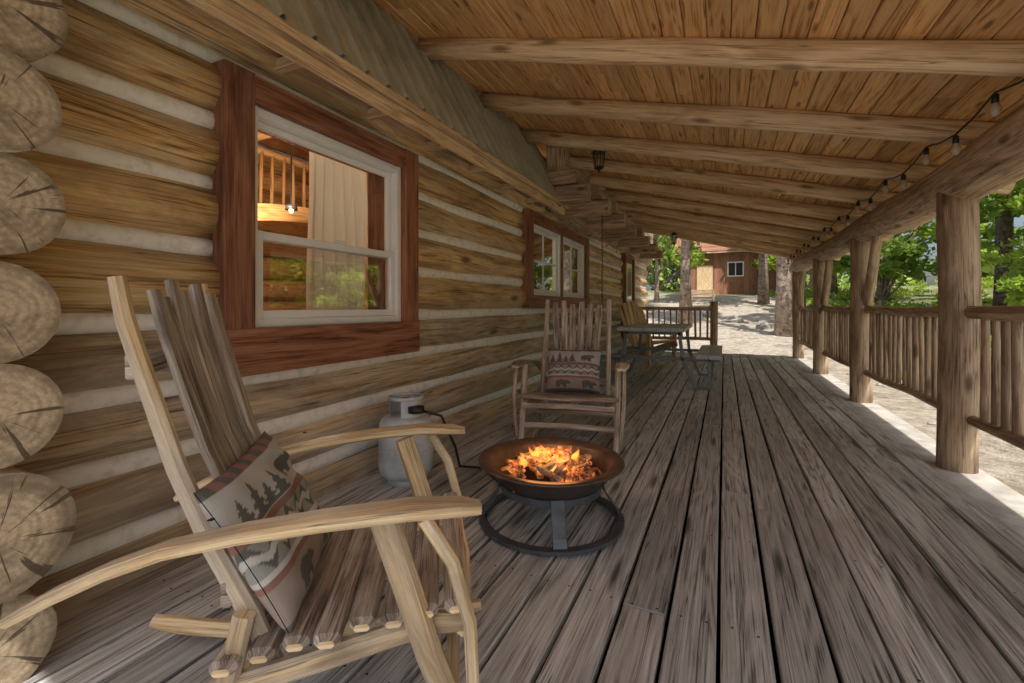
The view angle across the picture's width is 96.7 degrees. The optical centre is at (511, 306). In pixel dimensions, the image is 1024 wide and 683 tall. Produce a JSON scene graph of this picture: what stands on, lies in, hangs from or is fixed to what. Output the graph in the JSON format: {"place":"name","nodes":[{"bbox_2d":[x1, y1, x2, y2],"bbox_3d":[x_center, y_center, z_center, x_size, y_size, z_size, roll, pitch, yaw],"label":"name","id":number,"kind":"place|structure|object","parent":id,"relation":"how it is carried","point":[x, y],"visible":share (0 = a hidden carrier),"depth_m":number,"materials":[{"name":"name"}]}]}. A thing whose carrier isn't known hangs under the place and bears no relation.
{"place":"outdoors","nodes":[
{"label":"outdoors","id":0,"kind":"place"},
{"bbox_2d":[260,145,1023,289],"label":"sky","id":1,"kind":"structure","parent":0,"point":[1018,221],"materials":[{"name":"white"}]},
{"bbox_2d":[646,285,1023,495],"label":"ground","id":2,"kind":"structure","parent":0,"point":[1000,460],"depth_m":13.26,"materials":[{"name":"beige sand"}]},
{"bbox_2d":[0,0,662,682],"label":"log cabin","id":3,"kind":"object","parent":2,"relation":"on","point":[408,216],"visible":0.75,"depth_m":1.97,"materials":[{"name":"brown wood"}]},
{"bbox_2d":[213,59,419,376],"bbox_3d":[-1.056,-0.365,2.553,0.329,1.330,1.329,0,0,25],"label":"window","id":4,"kind":"structure","parent":3,"relation":"in","point":[262,341],"depth_m":2.27,"materials":[{"name":"brown wood"}]},
{"bbox_2d":[522,208,589,307],"bbox_3d":[0.539,-0.520,5.977,0.329,1.060,2.396,0,0,25],"label":"window","id":5,"kind":"structure","parent":3,"relation":"in","point":[563,253],"depth_m":5.74,"materials":[{"name":"brown wood"}]},
{"bbox_2d":[601,215,602,310],"bbox_3d":[1.111,-0.526,5.605,0.019,1.241,0.018,0,0,-21],"label":"hanging chain","id":6,"kind":"object","parent":3,"relation":"hanging from","point":[602,261],"visible":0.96,"depth_m":5.61,"materials":[{"name":"black metal"}]},
{"bbox_2d":[621,252,634,349],"bbox_3d":[2.565,-0.100,10.014,0.092,2.200,1.120,0,0,25],"label":"door","id":7,"kind":"structure","parent":3,"relation":"in","point":[628,268],"depth_m":9.88,"materials":[{"name":"brown wood"}]},
{"bbox_2d":[23,0,1023,682],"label":"covered porch","id":8,"kind":"object","parent":2,"relation":"on","point":[797,516],"visible":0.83,"depth_m":2.52,"materials":[{"name":"brown wood"}]},
{"bbox_2d":[0,276,481,682],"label":"rocking chair","id":9,"kind":"object","parent":8,"relation":"on","point":[194,353],"visible":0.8,"depth_m":0.90,"materials":[{"name":"brown wood"}]},
{"bbox_2d":[193,431,330,633],"bbox_3d":[-0.546,0.487,1.050,0.116,0.340,0.370,-29,7,-8],"label":"throw pillow","id":10,"kind":"object","parent":9,"relation":"on","point":[260,478],"visible":0.8,"depth_m":0.94,"materials":[{"name":"fabric"}]},
{"bbox_2d":[378,392,500,487],"bbox_3d":[-0.296,0.753,2.603,0.930,0.493,0.452,0,0,16],"label":"propane tank","id":11,"kind":"object","parent":8,"relation":"on","point":[390,464],"visible":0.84,"depth_m":2.53,"materials":[{"name":"metal"}]},
{"bbox_2d":[478,437,624,555],"bbox_3d":[0.182,0.817,2.143,0.680,0.346,0.680,0,0,25],"label":"fire pit","id":12,"kind":"object","parent":8,"relation":"on","point":[557,475],"visible":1,"depth_m":2.01,"materials":[{"name":"brown metal"}]},
{"bbox_2d":[511,299,629,453],"bbox_3d":[0.467,0.468,3.416,0.796,1.057,1.060,0,0,13],"label":"rocking chair","id":13,"kind":"object","parent":8,"relation":"on","point":[539,395],"visible":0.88,"depth_m":3.39,"materials":[{"name":"brown wood"}]},
{"bbox_2d":[545,349,600,393],"bbox_3d":[0.456,0.472,3.371,0.400,0.340,0.156,0,-28,13],"label":"throw pillow","id":14,"kind":"object","parent":13,"relation":"on","point":[573,370],"visible":1,"depth_m":3.31,"materials":[{"name":"fabric"}]},
{"bbox_2d":[591,150,606,172],"bbox_3d":[0.918,-1.597,4.812,0.170,0.365,0.147,0,0,25],"label":"hanging lantern","id":15,"kind":"object","parent":8,"relation":"hanging from","point":[598,167],"visible":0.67,"depth_m":4.80,"materials":[{"name":"black metal"}]},
{"bbox_2d":[613,301,677,364],"bbox_3d":[2.451,0.454,8.456,0.840,1.145,1.038,0,0,-30],"label":"adirondack chair","id":16,"kind":"object","parent":8,"relation":"on","point":[636,313],"visible":0.77,"depth_m":8.51,"materials":[{"name":"brown wood"}]},
{"bbox_2d":[591,323,721,389],"bbox_3d":[2.023,0.624,6.284,1.599,0.738,1.600,0,0,25],"label":"picnic table","id":17,"kind":"object","parent":8,"relation":"on","point":[709,354],"visible":0.88,"depth_m":5.83,"materials":[{"name":"grey wood"}]},
{"bbox_2d":[670,232,677,244],"bbox_3d":[3.405,-1.512,9.556,0.170,0.455,0.147,0,0,25],"label":"hanging lantern","id":18,"kind":"object","parent":8,"relation":"hanging from","point":[673,241],"visible":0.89,"depth_m":9.53,"materials":[{"name":"black metal"}]},
{"bbox_2d":[787,79,1023,264],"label":"string lights","id":19,"kind":"object","parent":8,"relation":"hanging from","point":[995,109],"visible":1,"depth_m":2.93,"materials":[{"name":"black plastic"}]},
{"bbox_2d":[657,235,678,268],"bbox_3d":[16.939,-7.815,39.430,9.388,13.537,8.203,0,0,25],"label":"maple tree","id":20,"kind":"object","parent":2,"relation":"on","point":[667,254],"visible":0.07,"depth_m":39.26,"materials":[{"name":"green plant"}]},
{"bbox_2d":[646,234,709,302],"bbox_3d":[8.161,-3.980,25.746,6.106,7.678,6.093,0,0,43],"label":"maple tree","id":21,"kind":"object","parent":2,"relation":"on","point":[699,259],"visible":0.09,"depth_m":25.84,"materials":[{"name":"green plant"}]},
{"bbox_2d":[678,239,692,323],"bbox_3d":[6.876,-8.235,18.533,4.918,18.002,5.808,0,0,25],"label":"pine tree","id":22,"kind":"object","parent":2,"relation":"on","point":[685,297],"visible":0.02,"depth_m":18.61,"materials":[{"name":"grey plant"}]},
{"bbox_2d":[691,289,714,300],"bbox_3d":[9.747,-0.394,23.287,1.200,1.050,0.450,0,0,25],"label":"wooden bench","id":23,"kind":"object","parent":2,"relation":"on","point":[694,293],"visible":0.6,"depth_m":23.46,"materials":[{"name":"brown wood"}]},
{"bbox_2d":[674,238,775,294],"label":"brown shed","id":24,"kind":"structure","parent":2,"relation":"on","point":[724,271],"depth_m":30.68,"materials":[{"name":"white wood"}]},
{"bbox_2d":[697,261,743,294],"bbox_3d":[13.870,-1.790,30.478,3.000,2.500,0.969,0,0,25],"label":"window and door","id":25,"kind":"structure","parent":24,"relation":"in","point":[734,269],"depth_m":31.10,"materials":[{"name":"beige wood"}]},
{"bbox_2d":[757,253,769,304],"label":"pine tree","id":26,"kind":"object","parent":2,"relation":"on","point":[763,297],"depth_m":22.67,"materials":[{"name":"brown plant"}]},
{"bbox_2d":[750,255,810,272],"bbox_3d":[17.125,-5.429,28.405,5.919,9.277,5.544,0,0,25],"label":"maple tree","id":27,"kind":"object","parent":2,"relation":"on","point":[771,261],"visible":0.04,"depth_m":27.52,"materials":[{"name":"green plant"}]},
{"bbox_2d":[774,256,792,336],"bbox_3d":[8.914,-7.463,15.602,5.684,17.003,5.223,0,0,25],"label":"pine tree","id":28,"kind":"object","parent":2,"relation":"on","point":[783,315],"depth_m":14.79,"materials":[{"name":"brown plant"}]},
{"bbox_2d":[791,259,805,306],"bbox_3d":[12.667,-8.756,20.594,5.032,18.005,5.276,0,0,37],"label":"pine tree","id":29,"kind":"object","parent":2,"relation":"on","point":[804,292],"depth_m":20.20,"materials":[{"name":"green plant"}]},
{"bbox_2d":[702,311,935,424],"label":"landscape rocks","id":30,"kind":"object","parent":2,"relation":"on","point":[763,325],"visible":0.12,"depth_m":16.53,"materials":[{"name":"stone"}]},
{"bbox_2d":[830,272,837,293],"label":"pine tree","id":31,"kind":"object","parent":2,"relation":"on","point":[834,285],"depth_m":25.47,"materials":[{"name":"green plant"}]},
{"bbox_2d":[646,195,1023,291],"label":"distant trees","id":32,"kind":"object","parent":2,"relation":"on","point":[987,243],"visible":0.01,"depth_m":41.42,"materials":[{"name":"green plant"}]},
{"bbox_2d":[769,276,1017,340],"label":"undergrowth","id":33,"kind":"object","parent":2,"relation":"on","point":[900,292],"visible":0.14,"depth_m":23.01,"materials":[{"name":"green plant"}]},
{"bbox_2d":[832,217,987,300],"bbox_3d":[17.596,-4.804,21.655,8.158,9.338,7.223,0,0,25],"label":"maple tree","id":34,"kind":"object","parent":2,"relation":"on","point":[925,230],"visible":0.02,"depth_m":21.94,"materials":[{"name":"green plant"}]},
{"bbox_2d":[833,197,1005,305],"bbox_3d":[13.675,-2.945,16.906,5.680,7.187,3.915,0,0,13],"label":"maple tree","id":35,"kind":"object","parent":2,"relation":"on","point":[912,251],"visible":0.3,"depth_m":16.12,"materials":[{"name":"green plant"}]},
{"bbox_2d":[981,193,1023,305],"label":"maple tree","id":36,"kind":"object","parent":2,"relation":"on","point":[1013,285],"visible":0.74,"depth_m":8.85,"materials":[{"name":"green plant"}]},
{"bbox_2d":[981,178,1023,270],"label":"maple tree","id":37,"kind":"object","parent":2,"relation":"on","point":[1018,188],"visible":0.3,"depth_m":14.90,"materials":[{"name":"green plant"}]},
{"bbox_2d":[987,238,1023,268],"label":"maple tree","id":38,"kind":"object","parent":2,"relation":"on","point":[1017,255],"visible":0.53,"depth_m":12.96,"materials":[{"name":"green plant"}]},
{"bbox_2d":[992,180,1023,305],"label":"pine tree","id":39,"kind":"object","parent":2,"relation":"on","point":[1003,229],"visible":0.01,"depth_m":16.00,"materials":[{"name":"green plant"}]}
]}

